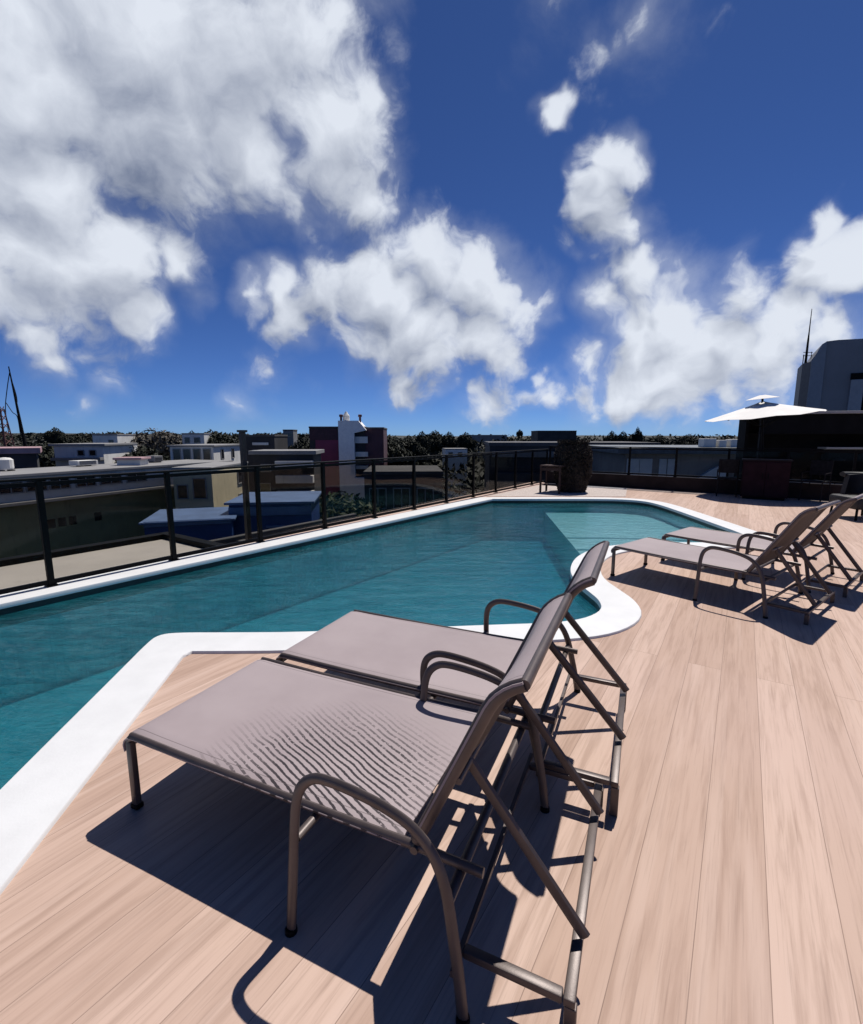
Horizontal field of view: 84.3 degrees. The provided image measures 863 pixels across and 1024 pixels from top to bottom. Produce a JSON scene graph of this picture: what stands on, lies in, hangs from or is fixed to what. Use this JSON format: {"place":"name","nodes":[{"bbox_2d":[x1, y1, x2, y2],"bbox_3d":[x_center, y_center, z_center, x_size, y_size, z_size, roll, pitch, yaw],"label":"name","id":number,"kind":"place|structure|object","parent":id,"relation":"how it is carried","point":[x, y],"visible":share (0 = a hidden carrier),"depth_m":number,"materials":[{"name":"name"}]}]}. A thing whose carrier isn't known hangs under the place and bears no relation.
{"place":"outdoors","nodes":[
{"label":"outdoors","id":0,"kind":"place"},
{"bbox_2d":[0,446,41,468],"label":"building","id":1,"kind":"structure","parent":0,"point":[24,457],"depth_m":45.45,"materials":[{"name":"paint"}]},
{"bbox_2d":[0,459,232,557],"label":"building","id":2,"kind":"structure","parent":0,"point":[78,514],"depth_m":33.97,"materials":[{"name":"grey"}]},
{"bbox_2d":[0,457,14,470],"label":"water tank","id":3,"kind":"object","parent":2,"relation":"on","point":[6,463],"visible":1,"depth_m":32.07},
{"bbox_2d":[0,481,24,494],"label":"window","id":4,"kind":"structure","parent":2,"relation":"in","point":[6,491],"depth_m":29.59,"materials":[{"name":"grey"}]},
{"bbox_2d":[24,480,48,492],"bbox_3d":[-25.588,-1.715,30.923,0.098,0.770,1.290,3,10,19],"label":"window","id":5,"kind":"structure","parent":2,"relation":"in","point":[45,488],"depth_m":30.71,"materials":[{"name":"grey"}]},
{"bbox_2d":[47,519,55,528],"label":"window","id":6,"kind":"structure","parent":2,"relation":"in","point":[51,522],"depth_m":32.16,"materials":[{"name":"black glass"}]},
{"bbox_2d":[48,479,70,489],"bbox_3d":[-25.111,-1.924,32.245,0.098,0.770,1.340,3,10,19],"label":"window","id":7,"kind":"structure","parent":2,"relation":"in","point":[66,486],"depth_m":32.18,"materials":[{"name":"grey"}]},
{"bbox_2d":[58,517,66,526],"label":"window","id":8,"kind":"structure","parent":2,"relation":"in","point":[61,521],"depth_m":32.81,"materials":[{"name":"black glass"}]},
{"bbox_2d":[69,516,76,524],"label":"window","id":9,"kind":"structure","parent":2,"relation":"in","point":[72,519],"depth_m":33.44,"materials":[{"name":"black glass"}]},
{"bbox_2d":[69,460,97,465],"bbox_3d":[-27.414,-3.849,37.601,1.030,0.450,1.600,3,10,19],"label":"skylight box","id":10,"kind":"object","parent":2,"relation":"on","point":[82,462],"visible":1,"depth_m":37.26,"materials":[{"name":"metal"}]},
{"bbox_2d":[75,477,96,487],"bbox_3d":[-24.527,-2.181,33.874,0.098,0.770,1.440,3,10,19],"label":"window","id":11,"kind":"structure","parent":2,"relation":"in","point":[78,485],"depth_m":33.87,"materials":[{"name":"grey"}]},
{"bbox_2d":[94,512,101,520],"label":"window","id":12,"kind":"structure","parent":2,"relation":"in","point":[97,515],"depth_m":35.10,"materials":[{"name":"black glass"}]},
{"bbox_2d":[99,475,122,484],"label":"window","id":13,"kind":"structure","parent":2,"relation":"in","point":[109,482],"depth_m":35.56,"materials":[{"name":"grey"}]},
{"bbox_2d":[126,471,146,482],"bbox_3d":[-23.209,-2.763,37.552,0.098,0.770,1.740,3,10,19],"label":"window","id":14,"kind":"structure","parent":2,"relation":"in","point":[138,480],"depth_m":37.57,"materials":[{"name":"grey"}]},
{"bbox_2d":[147,455,162,462],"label":"vent housing","id":15,"kind":"object","parent":2,"relation":"on","point":[156,458],"visible":0.91,"depth_m":42.68,"materials":[{"name":"metal"}]},
{"bbox_2d":[112,457,150,464],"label":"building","id":16,"kind":"structure","parent":0,"point":[132,460],"depth_m":38.53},
{"bbox_2d":[138,507,236,539],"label":"building","id":17,"kind":"structure","parent":0,"point":[210,523],"depth_m":25.77,"materials":[{"name":"blue paint"}]},
{"bbox_2d":[167,444,240,461],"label":"building","id":18,"kind":"structure","parent":0,"point":[207,452],"depth_m":49.84,"materials":[{"name":"grey"}]},
{"bbox_2d":[172,449,180,459],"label":"window","id":19,"kind":"structure","parent":18,"relation":"in","point":[176,452],"depth_m":49.66,"materials":[{"name":"grey"}]},
{"bbox_2d":[182,449,190,459],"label":"window","id":20,"kind":"structure","parent":18,"relation":"in","point":[186,452],"depth_m":49.71,"materials":[{"name":"grey"}]},
{"bbox_2d":[192,449,200,459],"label":"window","id":21,"kind":"structure","parent":18,"relation":"in","point":[196,452],"depth_m":49.77,"materials":[{"name":"grey"}]},
{"bbox_2d":[202,449,210,459],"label":"window","id":22,"kind":"structure","parent":18,"relation":"in","point":[206,452],"depth_m":49.83,"materials":[{"name":"grey"}]},
{"bbox_2d":[220,449,224,459],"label":"window","id":23,"kind":"structure","parent":18,"relation":"in","point":[221,450],"depth_m":52.25,"materials":[{"name":"grey"}]},
{"bbox_2d":[171,462,248,508],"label":"building","id":24,"kind":"structure","parent":0,"point":[206,491],"depth_m":36.94,"materials":[{"name":"grey"}]},
{"bbox_2d":[176,484,188,498],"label":"window","id":25,"kind":"structure","parent":24,"relation":"in","point":[182,489],"depth_m":36.70,"materials":[{"name":"grey"}]},
{"bbox_2d":[192,478,207,498],"bbox_3d":[-17.847,-1.806,36.718,1.040,1.640,0.098,0,9,-3],"label":"window","id":26,"kind":"structure","parent":24,"relation":"in","point":[199,485],"depth_m":36.73,"materials":[{"name":"grey"}]},
{"bbox_2d":[237,472,241,483],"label":"window","id":27,"kind":"structure","parent":24,"relation":"in","point":[239,478],"depth_m":42.70,"materials":[{"name":"grey"}]},
{"bbox_2d":[246,435,287,491],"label":"building","id":28,"kind":"structure","parent":0,"point":[257,442],"depth_m":65.44,"materials":[{"name":"concrete"}]},
{"bbox_2d":[5,562,536,756],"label":"pool floor","id":29,"kind":"structure","parent":0,"point":[291,625],"depth_m":6.25,"materials":[{"name":"tile"}]},
{"bbox_2d":[544,509,693,577],"bbox_3d":[3.790,0.699,9.121,3.220,0.630,5.800,0,9,0],"label":"pool shelf","id":30,"kind":"object","parent":29,"relation":"on","point":[572,543],"visible":0.14,"depth_m":9.46,"materials":[{"name":"tile"}]},
{"bbox_2d":[568,537,696,549],"bbox_3d":[3.877,0.567,7.952,3.043,0.016,1.086,1,9,9],"label":"shelf tile line","id":31,"kind":"object","parent":30,"relation":"on","point":[613,538],"visible":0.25,"depth_m":8.50,"materials":[{"name":"teal"}]},
{"bbox_2d":[224,491,320,534],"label":"building","id":32,"kind":"structure","parent":0,"point":[282,509],"depth_m":27.75,"materials":[{"name":"blue paint"}]},
{"bbox_2d":[248,449,323,498],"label":"building","id":33,"kind":"structure","parent":0,"point":[300,479],"depth_m":50.12,"materials":[{"name":"grey"}]},
{"bbox_2d":[260,483,270,491],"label":"window","id":34,"kind":"structure","parent":33,"relation":"in","point":[264,487],"depth_m":50.25,"materials":[{"name":"grey"}]},
{"bbox_2d":[283,429,297,447],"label":"building","id":35,"kind":"structure","parent":0,"point":[292,438],"depth_m":98.84,"materials":[{"name":"grey"}]},
{"bbox_2d":[0,508,653,704],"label":"pool wall","id":36,"kind":"structure","parent":0,"point":[58,670],"depth_m":5.41,"materials":[{"name":"tile"}]},
{"bbox_2d":[0,501,727,627],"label":"waterline band","id":37,"kind":"object","parent":36,"relation":"attached to","point":[95,596],"visible":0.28,"depth_m":5.73,"materials":[{"name":"tile"}]},
{"bbox_2d":[0,503,713,788],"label":"water","id":38,"kind":"structure","parent":0,"point":[513,568],"depth_m":7.21,"materials":[{"name":"liquid"}]},
{"bbox_2d":[0,433,737,499],"bbox_3d":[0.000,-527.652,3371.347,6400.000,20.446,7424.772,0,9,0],"label":"ground","id":39,"kind":"structure","parent":0,"point":[482,472],"depth_m":466.33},
{"bbox_2d":[0,406,14,446],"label":"lattice tower","id":40,"kind":"structure","parent":39,"relation":"on","point":[2,426],"depth_m":61.09,"materials":[{"name":"metal"}]},
{"bbox_2d":[5,366,26,446],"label":"radio mast","id":41,"kind":"object","parent":39,"relation":"on","point":[21,430],"visible":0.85,"depth_m":60.87,"materials":[{"name":"black metal"}]},
{"bbox_2d":[27,439,55,466],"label":"broadleaf tree","id":42,"kind":"object","parent":39,"relation":"on","point":[46,454],"visible":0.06,"depth_m":60.09,"materials":[{"name":"green plant"}]},
{"bbox_2d":[43,427,70,449],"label":"broadleaf tree","id":43,"kind":"object","parent":39,"relation":"on","point":[54,436],"visible":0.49,"depth_m":165.73,"materials":[{"name":"green plant"}]},
{"bbox_2d":[63,433,92,443],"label":"broadleaf tree","id":44,"kind":"object","parent":39,"relation":"on","point":[76,440],"visible":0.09,"depth_m":108.10,"materials":[{"name":"green plant"}]},
{"bbox_2d":[81,432,94,441],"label":"broadleaf tree","id":45,"kind":"object","parent":39,"relation":"on","point":[90,438],"visible":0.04,"depth_m":147.13,"materials":[{"name":"green plant"}]},
{"bbox_2d":[48,443,136,466],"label":"building","id":46,"kind":"structure","parent":39,"relation":"on","point":[101,453],"depth_m":54.18,"materials":[{"name":"grey"}]},
{"bbox_2d":[77,450,84,455],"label":"window","id":47,"kind":"structure","parent":46,"relation":"in","point":[79,452],"depth_m":54.04,"materials":[{"name":"grey"}]},
{"bbox_2d":[89,450,96,455],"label":"window","id":48,"kind":"structure","parent":46,"relation":"in","point":[91,452],"depth_m":54.25,"materials":[{"name":"grey"}]},
{"bbox_2d":[92,434,135,442],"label":"building","id":49,"kind":"structure","parent":39,"relation":"on","point":[112,438],"depth_m":81.33,"materials":[{"name":"grey"}]},
{"bbox_2d":[115,445,170,462],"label":"broadleaf tree","id":50,"kind":"object","parent":39,"relation":"on","point":[143,448],"visible":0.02,"depth_m":59.03,"materials":[{"name":"green plant"}]},
{"bbox_2d":[131,427,181,457],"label":"broadleaf tree","id":51,"kind":"object","parent":39,"relation":"on","point":[159,441],"visible":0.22,"depth_m":87.42,"materials":[{"name":"green plant"}]},
{"bbox_2d":[181,433,211,444],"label":"building","id":52,"kind":"structure","parent":39,"relation":"on","point":[194,438],"depth_m":89.07,"materials":[{"name":"grey"}]},
{"bbox_2d":[194,437,199,442],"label":"window","id":53,"kind":"structure","parent":52,"relation":"in","point":[196,439],"depth_m":89.10,"materials":[{"name":"grey"}]},
{"bbox_2d":[204,429,231,443],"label":"broadleaf tree","id":54,"kind":"object","parent":39,"relation":"on","point":[214,435],"visible":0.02,"depth_m":92.32,"materials":[{"name":"green plant"}]},
{"bbox_2d":[209,433,238,443],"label":"broadleaf tree","id":55,"kind":"object","parent":39,"relation":"on","point":[227,440],"visible":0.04,"depth_m":88.56,"materials":[{"name":"green plant"}]},
{"bbox_2d":[209,513,355,543],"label":"roof","id":56,"kind":"structure","parent":39,"relation":"on","point":[241,537],"depth_m":13.09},
{"bbox_2d":[288,435,309,448],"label":"broadleaf tree","id":57,"kind":"object","parent":39,"relation":"on","point":[302,443],"visible":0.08,"depth_m":83.22,"materials":[{"name":"green plant"}]},
{"bbox_2d":[309,412,365,500],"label":"building","id":58,"kind":"structure","parent":39,"relation":"on","point":[336,443],"depth_m":69.32,"materials":[{"name":"paint"}]},
{"bbox_2d":[319,490,381,518],"bbox_3d":[-6.325,4.218,35.083,9.479,11.740,6.811,8,12,42],"label":"broadleaf tree","id":59,"kind":"object","parent":39,"relation":"on","point":[340,505],"visible":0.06,"depth_m":33.36,"materials":[{"name":"green plant"}]},
{"bbox_2d":[0,431,737,498],"bbox_3d":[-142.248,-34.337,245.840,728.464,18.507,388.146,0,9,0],"label":"woods","id":60,"kind":"object","parent":39,"relation":"on","point":[456,489],"visible":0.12,"depth_m":191.45,"materials":[{"name":"green plant"}]},
{"bbox_2d":[355,427,386,468],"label":"building","id":61,"kind":"structure","parent":39,"relation":"on","point":[374,439],"depth_m":69.77,"materials":[{"name":"paint"}]},
{"bbox_2d":[363,465,442,512],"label":"building","id":62,"kind":"structure","parent":39,"relation":"on","point":[393,487],"depth_m":34.32,"materials":[{"name":"grey"}]},
{"bbox_2d":[369,488,386,508],"bbox_3d":[-3.849,-0.963,34.269,1.240,1.540,0.098,0,9,-3],"label":"window","id":63,"kind":"structure","parent":62,"relation":"in","point":[381,493],"depth_m":34.27,"materials":[{"name":"blue"}]},
{"bbox_2d":[393,488,409,508],"bbox_3d":[-2.151,-0.977,34.357,1.240,1.540,0.098,0,9,-3],"label":"window","id":64,"kind":"structure","parent":62,"relation":"in","point":[401,496],"depth_m":34.37,"materials":[{"name":"blue"}]},
{"bbox_2d":[417,488,433,504],"bbox_3d":[-0.453,-0.991,34.445,1.240,1.540,0.098,0,9,-3],"label":"window","id":65,"kind":"structure","parent":62,"relation":"in","point":[424,495],"depth_m":34.43,"materials":[{"name":"blue"}]},
{"bbox_2d":[387,434,418,464],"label":"broadleaf tree","id":66,"kind":"object","parent":39,"relation":"on","point":[397,448],"visible":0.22,"depth_m":81.89,"materials":[{"name":"green plant"}]},
{"bbox_2d":[399,435,428,464],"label":"broadleaf tree","id":67,"kind":"object","parent":39,"relation":"on","point":[416,447],"visible":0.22,"depth_m":117.21,"materials":[{"name":"green plant"}]},
{"bbox_2d":[414,431,430,453],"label":"broadleaf tree","id":68,"kind":"object","parent":39,"relation":"on","point":[424,440],"visible":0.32,"depth_m":147.18,"materials":[{"name":"green plant"}]},
{"bbox_2d":[427,430,448,464],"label":"broadleaf tree","id":69,"kind":"object","parent":39,"relation":"on","point":[438,442],"visible":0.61,"depth_m":155.94,"materials":[{"name":"green plant"}]},
{"bbox_2d":[443,431,458,447],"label":"broadleaf tree","id":70,"kind":"object","parent":39,"relation":"on","point":[453,442],"visible":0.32,"depth_m":166.37,"materials":[{"name":"green plant"}]},
{"bbox_2d":[442,448,466,497],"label":"building","id":71,"kind":"structure","parent":39,"relation":"on","point":[457,461],"depth_m":119.99,"materials":[{"name":"grey"}]},
{"bbox_2d":[457,432,476,458],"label":"broadleaf tree","id":72,"kind":"object","parent":39,"relation":"on","point":[466,440],"visible":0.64,"depth_m":176.30,"materials":[{"name":"green plant"}]},
{"bbox_2d":[459,435,506,459],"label":"building","id":73,"kind":"structure","parent":39,"relation":"on","point":[479,438],"depth_m":247.09,"materials":[{"name":"concrete"}]},
{"bbox_2d":[516,429,522,439],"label":"broadleaf tree","id":74,"kind":"object","parent":39,"relation":"on","point":[519,433],"visible":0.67,"depth_m":324.59,"materials":[{"name":"green plant"}]},
{"bbox_2d":[531,431,576,440],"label":"building","id":75,"kind":"structure","parent":39,"relation":"on","point":[547,435],"depth_m":148.16,"materials":[{"name":"concrete"}]},
{"bbox_2d":[603,431,620,440],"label":"broadleaf tree","id":76,"kind":"object","parent":39,"relation":"on","point":[613,437],"visible":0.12,"depth_m":142.10,"materials":[{"name":"green plant"}]},
{"bbox_2d":[617,432,631,441],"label":"broadleaf tree","id":77,"kind":"object","parent":39,"relation":"on","point":[623,437],"visible":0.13,"depth_m":142.62,"materials":[{"name":"green plant"}]},
{"bbox_2d":[631,428,642,441],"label":"broadleaf tree","id":78,"kind":"object","parent":39,"relation":"on","point":[637,436],"visible":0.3,"depth_m":147.50,"materials":[{"name":"green plant"}]},
{"bbox_2d":[646,434,670,444],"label":"broadleaf tree","id":79,"kind":"object","parent":39,"relation":"on","point":[662,439],"visible":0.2,"depth_m":156.51,"materials":[{"name":"green plant"}]},
{"bbox_2d":[674,434,698,444],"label":"broadleaf tree","id":80,"kind":"object","parent":39,"relation":"on","point":[686,440],"visible":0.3,"depth_m":166.86,"materials":[{"name":"green plant"}]},
{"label":"terrace wall","id":81,"kind":"structure","parent":39,"relation":"on","visible":0},
{"bbox_2d":[0,539,235,623],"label":"concrete ledge","id":82,"kind":"object","parent":81,"relation":"attached to","point":[24,573],"visible":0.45,"depth_m":7.15,"materials":[{"name":"concrete"}]},
{"bbox_2d":[0,532,223,566],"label":"ledge upstand","id":83,"kind":"object","parent":82,"relation":"attached to","point":[67,551],"visible":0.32,"depth_m":7.92,"materials":[{"name":"concrete"}]},
{"bbox_2d":[0,482,862,1023],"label":"deck floor","id":84,"kind":"structure","parent":0,"point":[726,886],"depth_m":1.69,"materials":[{"name":"brown wood"}]},
{"bbox_2d":[237,430,251,539],"bbox_3d":[-2.629,1.130,6.975,0.100,4.590,0.100,6,11,34],"label":"tall post","id":85,"kind":"object","parent":84,"relation":"on","point":[245,483],"visible":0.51,"depth_m":6.72,"materials":[{"name":"grey metal"}]},
{"bbox_2d":[123,592,603,1023],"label":"sun lounger","id":86,"kind":"object","parent":84,"relation":"on","point":[375,760],"visible":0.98,"depth_m":1.75,"materials":[{"name":"fabric"}]},
{"bbox_2d":[0,497,771,894],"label":"pool coping","id":87,"kind":"object","parent":84,"relation":"on","point":[42,787],"visible":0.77,"depth_m":3.33,"materials":[{"name":"white stone"}]},
{"bbox_2d":[0,449,548,594],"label":"glass fence","id":88,"kind":"object","parent":87,"relation":"on","point":[38,484],"visible":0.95,"depth_m":6.14,"materials":[{"name":"black metal"}]},
{"bbox_2d":[276,540,628,816],"bbox_3d":[0.109,0.630,2.560,1.785,0.962,1.038,4,10,24],"label":"sun lounger","id":89,"kind":"object","parent":84,"relation":"on","point":[385,649],"visible":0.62,"depth_m":2.53,"materials":[{"name":"fabric"}]},
{"bbox_2d":[490,483,626,496],"bbox_3d":[3.788,-0.535,12.965,2.900,0.005,4.190,6,11,34],"label":"gravel strip","id":90,"kind":"object","parent":84,"relation":"on","point":[591,491],"visible":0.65,"depth_m":12.68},
{"bbox_2d":[539,464,565,493],"bbox_3d":[3.280,-0.893,12.868,0.600,0.745,0.440,7,11,37],"label":"side table","id":91,"kind":"object","parent":90,"relation":"on","point":[550,467],"visible":0.91,"depth_m":12.77,"materials":[{"name":"wood"}]},
{"bbox_2d":[553,439,592,492],"bbox_3d":[3.854,-1.266,13.064,1.022,1.460,1.014,0,9,0],"label":"clipped bush","id":92,"kind":"object","parent":90,"relation":"on","point":[573,456],"visible":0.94,"depth_m":12.68,"materials":[{"name":"green plant"}]},
{"bbox_2d":[548,471,861,499],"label":"kerb wall","id":93,"kind":"structure","parent":84,"relation":"on","point":[727,486],"depth_m":13.10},
{"bbox_2d":[549,446,862,483],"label":"glass fence","id":94,"kind":"object","parent":93,"relation":"on","point":[854,451],"visible":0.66,"depth_m":12.84,"materials":[{"name":"black metal"}]},
{"bbox_2d":[610,500,840,624],"bbox_3d":[2.799,0.297,4.695,1.038,0.953,1.786,-7,11,-38],"label":"sun lounger","id":95,"kind":"object","parent":84,"relation":"on","point":[725,559],"visible":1,"depth_m":4.37,"materials":[{"name":"fabric"}]},
{"bbox_2d":[716,459,739,496],"bbox_3d":[7.541,-0.879,12.147,0.484,0.945,0.503,5,10,30],"label":"terrace chair","id":96,"kind":"object","parent":84,"relation":"on","point":[728,465],"visible":1,"depth_m":11.94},
{"bbox_2d":[661,493,862,597],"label":"sun lounger","id":97,"kind":"object","parent":84,"relation":"on","point":[750,544],"visible":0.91,"depth_m":5.03,"materials":[{"name":"fabric"}]},
{"bbox_2d":[705,395,826,458],"bbox_3d":[8.487,-1.701,12.235,2.490,2.547,2.490,-6,9,1],"label":"parasol","id":98,"kind":"object","parent":84,"relation":"on","point":[762,409],"visible":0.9,"depth_m":11.67,"materials":[{"name":"white fabric"}]},
{"bbox_2d":[740,458,793,500],"bbox_3d":[8.075,-0.797,11.559,1.000,0.959,0.550,6,11,33],"label":"serving cabinet","id":99,"kind":"object","parent":84,"relation":"on","point":[765,479],"visible":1,"depth_m":11.35,"materials":[{"name":"red paint"}]},
{"bbox_2d":[734,411,862,481],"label":"bar pavilion","id":100,"kind":"structure","parent":84,"relation":"on","point":[829,430],"depth_m":16.29,"materials":[{"name":"black"}]},
{"bbox_2d":[798,460,833,501],"bbox_3d":[9.065,-0.734,11.232,0.503,0.945,0.484,-5,10,-30],"label":"terrace chair","id":101,"kind":"object","parent":84,"relation":"on","point":[821,467],"visible":0.99,"depth_m":11.26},
{"bbox_2d":[829,472,862,520],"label":"armchair","id":102,"kind":"object","parent":84,"relation":"on","point":[852,482],"visible":0.88,"depth_m":9.06,"materials":[{"name":"black metal"}]},
{"bbox_2d":[0,0,862,435],"label":"sky","id":103,"kind":"structure","parent":0,"point":[409,217],"materials":[{"name":"blue"}]},
{"bbox_2d":[484,441,660,491],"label":"building","id":104,"kind":"structure","parent":0,"point":[505,472],"depth_m":37.52,"materials":[{"name":"concrete"}]},
{"bbox_2d":[590,445,803,482],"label":"building","id":105,"kind":"structure","parent":0,"point":[698,463],"depth_m":26.64,"materials":[{"name":"grey stone"}]},
{"bbox_2d":[698,439,715,446],"bbox_3d":[15.715,-3.942,27.190,0.700,0.480,0.600,0,9,0],"label":"air conditioner","id":106,"kind":"object","parent":105,"relation":"on","point":[706,442],"visible":0.89,"depth_m":26.91,"materials":[{"name":"metal"}]},
{"bbox_2d":[716,440,726,446],"bbox_3d":[16.411,-3.890,27.117,0.400,0.400,0.600,0,9,0],"label":"air conditioner","id":107,"kind":"object","parent":105,"relation":"on","point":[721,443],"visible":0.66,"depth_m":26.84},
{"bbox_2d":[726,439,736,446],"bbox_3d":[17.122,-3.901,27.056,0.600,0.440,0.600,0,9,0],"label":"air conditioner","id":108,"kind":"object","parent":105,"relation":"on","point":[731,442],"visible":0.62,"depth_m":26.78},
{"bbox_2d":[793,339,862,483],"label":"grey tower","id":109,"kind":"structure","parent":0,"point":[829,375],"depth_m":41.51,"materials":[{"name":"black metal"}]},
{"bbox_2d":[802,309,812,363],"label":"rooftop mast","id":110,"kind":"object","parent":109,"relation":"on","point":[806,355],"visible":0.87,"depth_m":43.77,"materials":[{"name":"black metal"}]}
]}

